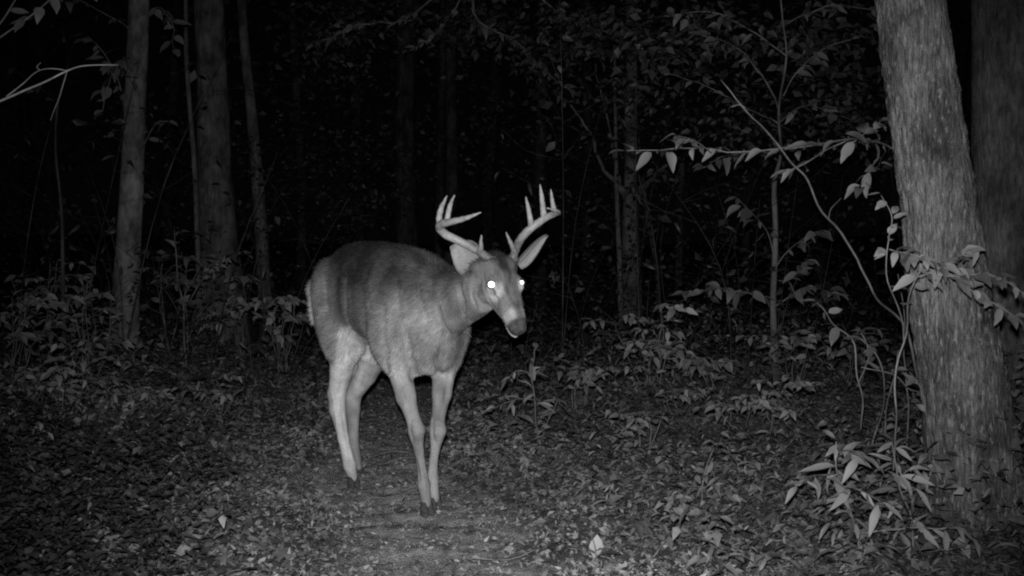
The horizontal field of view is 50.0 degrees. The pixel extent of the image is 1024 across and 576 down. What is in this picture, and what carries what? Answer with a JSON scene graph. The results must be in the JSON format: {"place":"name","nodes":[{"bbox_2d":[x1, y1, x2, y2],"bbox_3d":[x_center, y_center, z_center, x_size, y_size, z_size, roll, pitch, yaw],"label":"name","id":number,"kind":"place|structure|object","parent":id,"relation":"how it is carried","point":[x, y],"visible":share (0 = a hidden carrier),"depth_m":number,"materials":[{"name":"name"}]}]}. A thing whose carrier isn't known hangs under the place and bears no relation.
{"place":"outdoors","nodes":[
{"label":"outdoors","id":0,"kind":"place"},
{"bbox_2d":[0,0,96,37],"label":"leafy branch","id":1,"kind":"object","parent":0,"point":[38,14],"visible":1,"depth_m":4.47,"materials":[{"name":"grey plant"}]},
{"bbox_2d":[0,62,107,117],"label":"bare branch","id":2,"kind":"object","parent":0,"point":[19,92],"visible":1,"depth_m":3.20,"materials":[{"name":"grey plant"}]},
{"bbox_2d":[0,0,970,247],"label":"sky","id":3,"kind":"structure","parent":0,"point":[155,78],"materials":[{"name":"black"}]},
{"bbox_2d":[0,234,1023,575],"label":"ground","id":4,"kind":"structure","parent":0,"point":[444,550],"depth_m":5.70,"materials":[{"name":"soil"}]},
{"bbox_2d":[0,471,50,514],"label":"shrub","id":5,"kind":"object","parent":4,"relation":"on","point":[28,491],"visible":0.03,"depth_m":3.41,"materials":[{"name":"grey plant"}]},
{"bbox_2d":[0,287,65,379],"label":"shrub","id":6,"kind":"object","parent":4,"relation":"on","point":[38,303],"visible":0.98,"depth_m":6.11,"materials":[{"name":"grey plant"}]},
{"bbox_2d":[0,357,102,432],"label":"shrub","id":7,"kind":"object","parent":4,"relation":"on","point":[53,385],"visible":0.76,"depth_m":4.97,"materials":[{"name":"grey plant"}]},
{"bbox_2d":[3,259,117,363],"bbox_3d":[-3.269,0.185,7.826,1.289,0.771,0.640,0,0,41],"label":"shrub","id":8,"kind":"object","parent":4,"relation":"on","point":[49,280],"visible":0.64,"depth_m":7.92,"materials":[{"name":"grey plant"}]},
{"bbox_2d":[54,73,68,380],"bbox_3d":[-2.946,-0.279,7.199,0.106,2.280,0.039,0,0,0],"label":"sapling","id":9,"kind":"object","parent":4,"relation":"on","point":[64,336],"visible":0.64,"depth_m":7.19,"materials":[{"name":"black plant"}]},
{"bbox_2d":[12,342,130,412],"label":"shrub","id":10,"kind":"object","parent":4,"relation":"on","point":[83,363],"visible":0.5,"depth_m":5.83,"materials":[{"name":"grey plant"}]},
{"bbox_2d":[0,0,153,294],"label":"tree","id":11,"kind":"object","parent":4,"relation":"on","point":[22,66],"visible":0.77,"depth_m":20.89,"materials":[{"name":"black plant"}]},
{"bbox_2d":[43,278,136,377],"bbox_3d":[-2.638,0.254,6.831,0.573,0.639,1.140,0,0,-18],"label":"shrub","id":12,"kind":"object","parent":4,"relation":"on","point":[79,300],"visible":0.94,"depth_m":6.92,"materials":[{"name":"grey plant"}]},
{"bbox_2d":[0,381,240,575],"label":"ground cover","id":13,"kind":"object","parent":4,"relation":"on","point":[79,482],"visible":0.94,"depth_m":3.09,"materials":[{"name":"grey plant"}]},
{"bbox_2d":[50,0,190,370],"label":"tree","id":14,"kind":"object","parent":4,"relation":"on","point":[129,221],"visible":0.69,"depth_m":8.91,"materials":[{"name":"grey plant"}]},
{"bbox_2d":[65,380,190,415],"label":"shrub","id":15,"kind":"object","parent":4,"relation":"on","point":[143,395],"visible":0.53,"depth_m":5.98,"materials":[{"name":"grey plant"}]},
{"bbox_2d":[45,0,284,297],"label":"tree","id":16,"kind":"object","parent":4,"relation":"on","point":[174,69],"visible":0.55,"depth_m":21.88,"materials":[{"name":"black plant"}]},
{"bbox_2d":[157,495,184,543],"bbox_3d":[-1.277,0.754,3.929,0.027,0.068,1.345,0,0,-26],"label":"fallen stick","id":17,"kind":"object","parent":4,"relation":"on","point":[160,500],"visible":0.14,"depth_m":3.81,"materials":[{"name":"grey wood"}]},
{"bbox_2d":[140,250,229,354],"bbox_3d":[-2.731,0.114,9.108,0.799,0.869,0.725,0,0,0],"label":"shrub","id":18,"kind":"object","parent":4,"relation":"on","point":[183,279],"visible":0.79,"depth_m":8.99,"materials":[{"name":"grey plant"}]},
{"bbox_2d":[184,0,203,347],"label":"sapling","id":19,"kind":"object","parent":4,"relation":"on","point":[193,159],"visible":0.6,"depth_m":11.77,"materials":[{"name":"grey plant"}]},
{"bbox_2d":[165,227,252,370],"bbox_3d":[-2.356,0.136,8.505,0.771,1.233,0.189,0,0,28],"label":"sapling","id":20,"kind":"object","parent":4,"relation":"on","point":[227,259],"visible":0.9,"depth_m":8.59,"materials":[{"name":"black plant"}]},
{"bbox_2d":[190,0,251,346],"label":"tree","id":21,"kind":"object","parent":4,"relation":"on","point":[209,30],"visible":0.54,"depth_m":12.33,"materials":[{"name":"grey plant"}]},
{"bbox_2d":[194,254,272,355],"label":"shrub","id":22,"kind":"object","parent":4,"relation":"on","point":[239,299],"visible":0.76,"depth_m":9.52,"materials":[{"name":"grey plant"}]},
{"bbox_2d":[237,0,274,341],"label":"tree","id":23,"kind":"object","parent":4,"relation":"on","point":[251,116],"visible":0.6,"depth_m":13.93,"materials":[{"name":"grey plant"}]},
{"bbox_2d":[246,458,290,476],"bbox_3d":[-1.106,0.814,5.022,0.022,0.030,0.557,0,0,8],"label":"fallen stick","id":24,"kind":"object","parent":4,"relation":"on","point":[261,469],"visible":0.89,"depth_m":4.93,"materials":[{"name":"grey wood"}]},
{"bbox_2d":[238,295,311,372],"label":"shrub","id":25,"kind":"object","parent":4,"relation":"on","point":[270,316],"visible":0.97,"depth_m":7.16,"materials":[{"name":"grey plant"}]},
{"bbox_2d":[167,0,421,311],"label":"tree","id":26,"kind":"object","parent":4,"relation":"on","point":[298,133],"visible":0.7,"depth_m":19.91,"materials":[{"name":"black plant"}]},
{"bbox_2d":[248,0,463,242],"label":"tree","id":27,"kind":"object","parent":4,"relation":"on","point":[356,103],"visible":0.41,"depth_m":22.87,"materials":[{"name":"black plant"}]},
{"bbox_2d":[368,451,409,457],"bbox_3d":[-0.614,0.824,5.475,0.251,0.022,0.018,0,0,-41],"label":"fallen stick","id":28,"kind":"object","parent":4,"relation":"on","point":[378,454],"visible":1,"depth_m":5.46,"materials":[{"name":"grey wood"}]},
{"bbox_2d":[394,0,418,247],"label":"tree","id":29,"kind":"object","parent":4,"relation":"on","point":[406,232],"visible":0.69,"depth_m":17.84,"materials":[{"name":"black plant"}]},
{"bbox_2d":[305,184,560,518],"bbox_3d":[-0.421,0.251,4.510,0.480,1.278,1.654,0,0,-34],"label":"deer","id":30,"kind":"object","parent":4,"relation":"on","point":[402,316],"visible":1,"depth_m":4.26},
{"bbox_2d":[265,0,618,265],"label":"tree","id":31,"kind":"object","parent":4,"relation":"on","point":[453,140],"visible":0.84,"depth_m":13.18,"materials":[{"name":"black plant"}]},
{"bbox_2d":[305,0,633,96],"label":"leafy branch","id":32,"kind":"object","parent":31,"relation":"attached to","point":[430,37],"visible":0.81,"depth_m":10.96,"materials":[{"name":"black plant"}]},
{"bbox_2d":[0,6,916,425],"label":"brush","id":33,"kind":"object","parent":4,"relation":"on","point":[144,254],"visible":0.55,"depth_m":8.52,"materials":[{"name":"black plant"}]},
{"bbox_2d":[253,396,670,575],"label":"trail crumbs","id":34,"kind":"object","parent":4,"relation":"on","point":[414,481],"visible":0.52,"depth_m":4.66,"materials":[{"name":"grey plant"}]},
{"bbox_2d":[0,81,970,368],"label":"undergrowth","id":35,"kind":"object","parent":4,"relation":"on","point":[584,255],"visible":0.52,"depth_m":14.82,"materials":[{"name":"black plant"}]},
{"bbox_2d":[415,0,594,252],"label":"tree","id":36,"kind":"object","parent":4,"relation":"on","point":[494,84],"visible":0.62,"depth_m":23.84,"materials":[{"name":"black plant"}]},
{"bbox_2d":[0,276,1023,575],"bbox_3d":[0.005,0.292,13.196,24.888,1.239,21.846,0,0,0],"label":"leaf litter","id":37,"kind":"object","parent":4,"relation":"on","point":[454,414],"visible":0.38,"depth_m":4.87,"materials":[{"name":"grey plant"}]},
{"bbox_2d":[439,472,467,482],"bbox_3d":[-0.264,0.841,4.875,0.134,0.042,0.027,0,0,-15],"label":"fallen stick","id":38,"kind":"object","parent":37,"relation":"on","point":[447,477],"visible":0.97,"depth_m":4.87,"materials":[{"name":"grey wood"}]},
{"bbox_2d":[440,455,477,472],"bbox_3d":[-0.245,0.822,5.135,0.020,0.049,0.278,0,0,33],"label":"fallen stick","id":39,"kind":"object","parent":37,"relation":"on","point":[454,464],"visible":0.97,"depth_m":5.11,"materials":[{"name":"grey wood"}]},
{"bbox_2d":[0,297,1023,575],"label":"ground cover","id":40,"kind":"object","parent":4,"relation":"on","point":[600,361],"visible":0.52,"depth_m":5.52,"materials":[{"name":"grey plant"}]},
{"bbox_2d":[171,372,241,416],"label":"shrub","id":41,"kind":"object","parent":40,"relation":"on","point":[217,393],"visible":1,"depth_m":5.91,"materials":[{"name":"grey plant"}]},
{"bbox_2d":[1,354,1023,575],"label":"weeds","id":42,"kind":"object","parent":4,"relation":"on","point":[716,535],"visible":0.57,"depth_m":3.90,"materials":[{"name":"grey plant"}]},
{"bbox_2d":[769,451,783,464],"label":"seedling","id":43,"kind":"object","parent":42,"relation":"on","point":[775,454],"visible":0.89,"depth_m":4.30,"materials":[{"name":"grey plant"}]},
{"bbox_2d":[481,342,567,445],"bbox_3d":[0.046,0.514,5.295,0.417,0.496,0.236,0,0,-9],"label":"seedling","id":44,"kind":"object","parent":4,"relation":"on","point":[532,373],"visible":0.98,"depth_m":5.28,"materials":[{"name":"grey plant"}]},
{"bbox_2d":[550,353,613,409],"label":"shrub","id":45,"kind":"object","parent":4,"relation":"on","point":[586,375],"visible":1,"depth_m":5.85,"materials":[{"name":"grey plant"}]},
{"bbox_2d":[482,0,697,301],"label":"tree","id":46,"kind":"object","parent":4,"relation":"on","point":[586,117],"visible":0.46,"depth_m":21.89,"materials":[{"name":"black plant"}]},
{"bbox_2d":[588,533,627,565],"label":"seedling","id":47,"kind":"object","parent":4,"relation":"on","point":[616,540],"visible":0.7,"depth_m":3.40,"materials":[{"name":"grey plant"}]},
{"bbox_2d":[613,42,623,346],"bbox_3d":[1.169,-0.944,11.995,0.136,3.650,0.064,0,0,0],"label":"sapling","id":48,"kind":"object","parent":4,"relation":"on","point":[618,227],"visible":0.59,"depth_m":11.97,"materials":[{"name":"grey plant"}]},
{"bbox_2d":[547,0,711,346],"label":"tree","id":49,"kind":"object","parent":4,"relation":"on","point":[627,197],"visible":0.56,"depth_m":12.95,"materials":[{"name":"grey plant"}]},
{"bbox_2d":[606,410,670,448],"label":"shrub","id":50,"kind":"object","parent":4,"relation":"on","point":[631,418],"visible":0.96,"depth_m":4.95,"materials":[{"name":"grey plant"}]},
{"bbox_2d":[582,303,702,385],"bbox_3d":[0.806,0.336,6.577,0.563,0.506,0.955,0,0,-33],"label":"shrub","id":51,"kind":"object","parent":4,"relation":"on","point":[659,350],"visible":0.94,"depth_m":6.55,"materials":[{"name":"grey plant"}]},
{"bbox_2d":[632,89,662,344],"bbox_3d":[1.613,-0.740,12.996,0.390,3.274,0.070,0,0,0],"label":"sapling","id":52,"kind":"object","parent":4,"relation":"on","point":[651,240],"visible":0.52,"depth_m":12.97,"materials":[{"name":"black plant"}]},
{"bbox_2d":[647,533,684,564],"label":"seedling","id":53,"kind":"object","parent":4,"relation":"on","point":[669,540],"visible":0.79,"depth_m":3.39,"materials":[{"name":"grey plant"}]},
{"bbox_2d":[652,454,684,460],"bbox_3d":[0.697,0.755,4.878,0.200,0.033,0.032,0,0,5],"label":"fallen stick","id":54,"kind":"object","parent":4,"relation":"on","point":[663,456],"visible":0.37,"depth_m":4.88,"materials":[{"name":"grey wood"}]},
{"bbox_2d":[616,366,722,414],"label":"shrub","id":55,"kind":"object","parent":4,"relation":"on","point":[696,395],"visible":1,"depth_m":5.67,"materials":[{"name":"grey plant"}]},
{"bbox_2d":[673,0,686,330],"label":"sapling","id":56,"kind":"object","parent":4,"relation":"on","point":[682,166],"visible":0.43,"depth_m":14.96,"materials":[{"name":"black plant"}]},
{"bbox_2d":[654,443,727,516],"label":"seedling","id":57,"kind":"object","parent":4,"relation":"on","point":[708,469],"visible":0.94,"depth_m":3.89,"materials":[{"name":"grey plant"}]},
{"bbox_2d":[511,0,893,393],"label":"sapling","id":58,"kind":"object","parent":4,"relation":"on","point":[819,56],"visible":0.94,"depth_m":8.40,"materials":[{"name":"grey plant"}]},
{"bbox_2d":[661,341,745,390],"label":"shrub","id":59,"kind":"object","parent":4,"relation":"on","point":[696,362],"visible":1,"depth_m":6.18,"materials":[{"name":"grey plant"}]},
{"bbox_2d":[693,389,773,431],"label":"shrub","id":60,"kind":"object","parent":4,"relation":"on","point":[711,405],"visible":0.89,"depth_m":4.96,"materials":[{"name":"grey plant"}]},
{"bbox_2d":[623,0,873,308],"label":"tree","id":61,"kind":"object","parent":4,"relation":"on","point":[745,189],"visible":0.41,"depth_m":19.92,"materials":[{"name":"black plant"}]},
{"bbox_2d":[740,375,822,435],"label":"shrub","id":62,"kind":"object","parent":4,"relation":"on","point":[776,403],"visible":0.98,"depth_m":4.86,"materials":[{"name":"grey plant"}]},
{"bbox_2d":[736,329,830,390],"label":"shrub","id":63,"kind":"object","parent":4,"relation":"on","point":[812,338],"visible":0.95,"depth_m":5.96,"materials":[{"name":"grey plant"}]},
{"bbox_2d":[723,0,892,290],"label":"tree","id":64,"kind":"object","parent":4,"relation":"on","point":[820,180],"visible":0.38,"depth_m":22.86,"materials":[{"name":"black plant"}]},
{"bbox_2d":[609,0,1023,533],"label":"tree","id":65,"kind":"object","parent":4,"relation":"on","point":[963,380],"visible":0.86,"depth_m":3.51,"materials":[{"name":"grey plant"}]},
{"bbox_2d":[721,80,918,387],"bbox_3d":[1.323,-0.127,4.602,0.961,1.455,0.085,0,0,-16],"label":"leaning stem","id":66,"kind":"object","parent":4,"relation":"on","point":[858,262],"visible":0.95,"depth_m":4.62,"materials":[{"name":"grey plant"}]},
{"bbox_2d":[816,325,892,382],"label":"shrub","id":67,"kind":"object","parent":4,"relation":"on","point":[842,351],"visible":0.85,"depth_m":6.30,"materials":[{"name":"grey plant"}]},
{"bbox_2d":[800,274,935,480],"bbox_3d":[1.216,0.293,3.802,0.475,0.685,0.505,0,0,22],"label":"shrub","id":68,"kind":"object","parent":4,"relation":"on","point":[834,334],"visible":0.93,"depth_m":3.94,"materials":[{"name":"plant"}]},
{"bbox_2d":[785,430,972,575],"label":"shrub","id":69,"kind":"object","parent":4,"relation":"on","point":[841,498],"visible":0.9,"depth_m":3.18,"materials":[{"name":"grey plant"}]},
{"bbox_2d":[827,433,959,570],"bbox_3d":[1.139,0.646,3.251,0.306,0.409,0.400,0,0,39],"label":"shrub","id":70,"kind":"object","parent":4,"relation":"on","point":[919,478],"visible":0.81,"depth_m":3.28,"materials":[{"name":"grey plant"}]},
{"bbox_2d":[853,0,971,159],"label":"tree","id":71,"kind":"object","parent":4,"relation":"on","point":[966,98],"visible":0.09,"depth_m":20.90,"materials":[{"name":"black plant"}]},
{"bbox_2d":[866,192,1023,470],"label":"shrub","id":72,"kind":"object","parent":4,"relation":"on","point":[961,276],"visible":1,"depth_m":3.10,"materials":[{"name":"grey plant"}]},
{"bbox_2d":[971,0,1023,433],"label":"tree","id":73,"kind":"object","parent":4,"relation":"on","point":[997,104],"visible":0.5,"depth_m":5.44,"materials":[{"name":"grey plant"}]},
{"bbox_2d":[1019,414,1023,453],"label":"shrub","id":74,"kind":"object","parent":4,"relation":"on","point":[1021,417],"visible":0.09,"depth_m":3.99,"materials":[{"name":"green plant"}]},
{"bbox_2d":[1,369,1023,575],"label":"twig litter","id":75,"kind":"object","parent":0,"point":[504,559],"visible":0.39,"depth_m":3.69,"materials":[{"name":"grey plant"}]}
]}

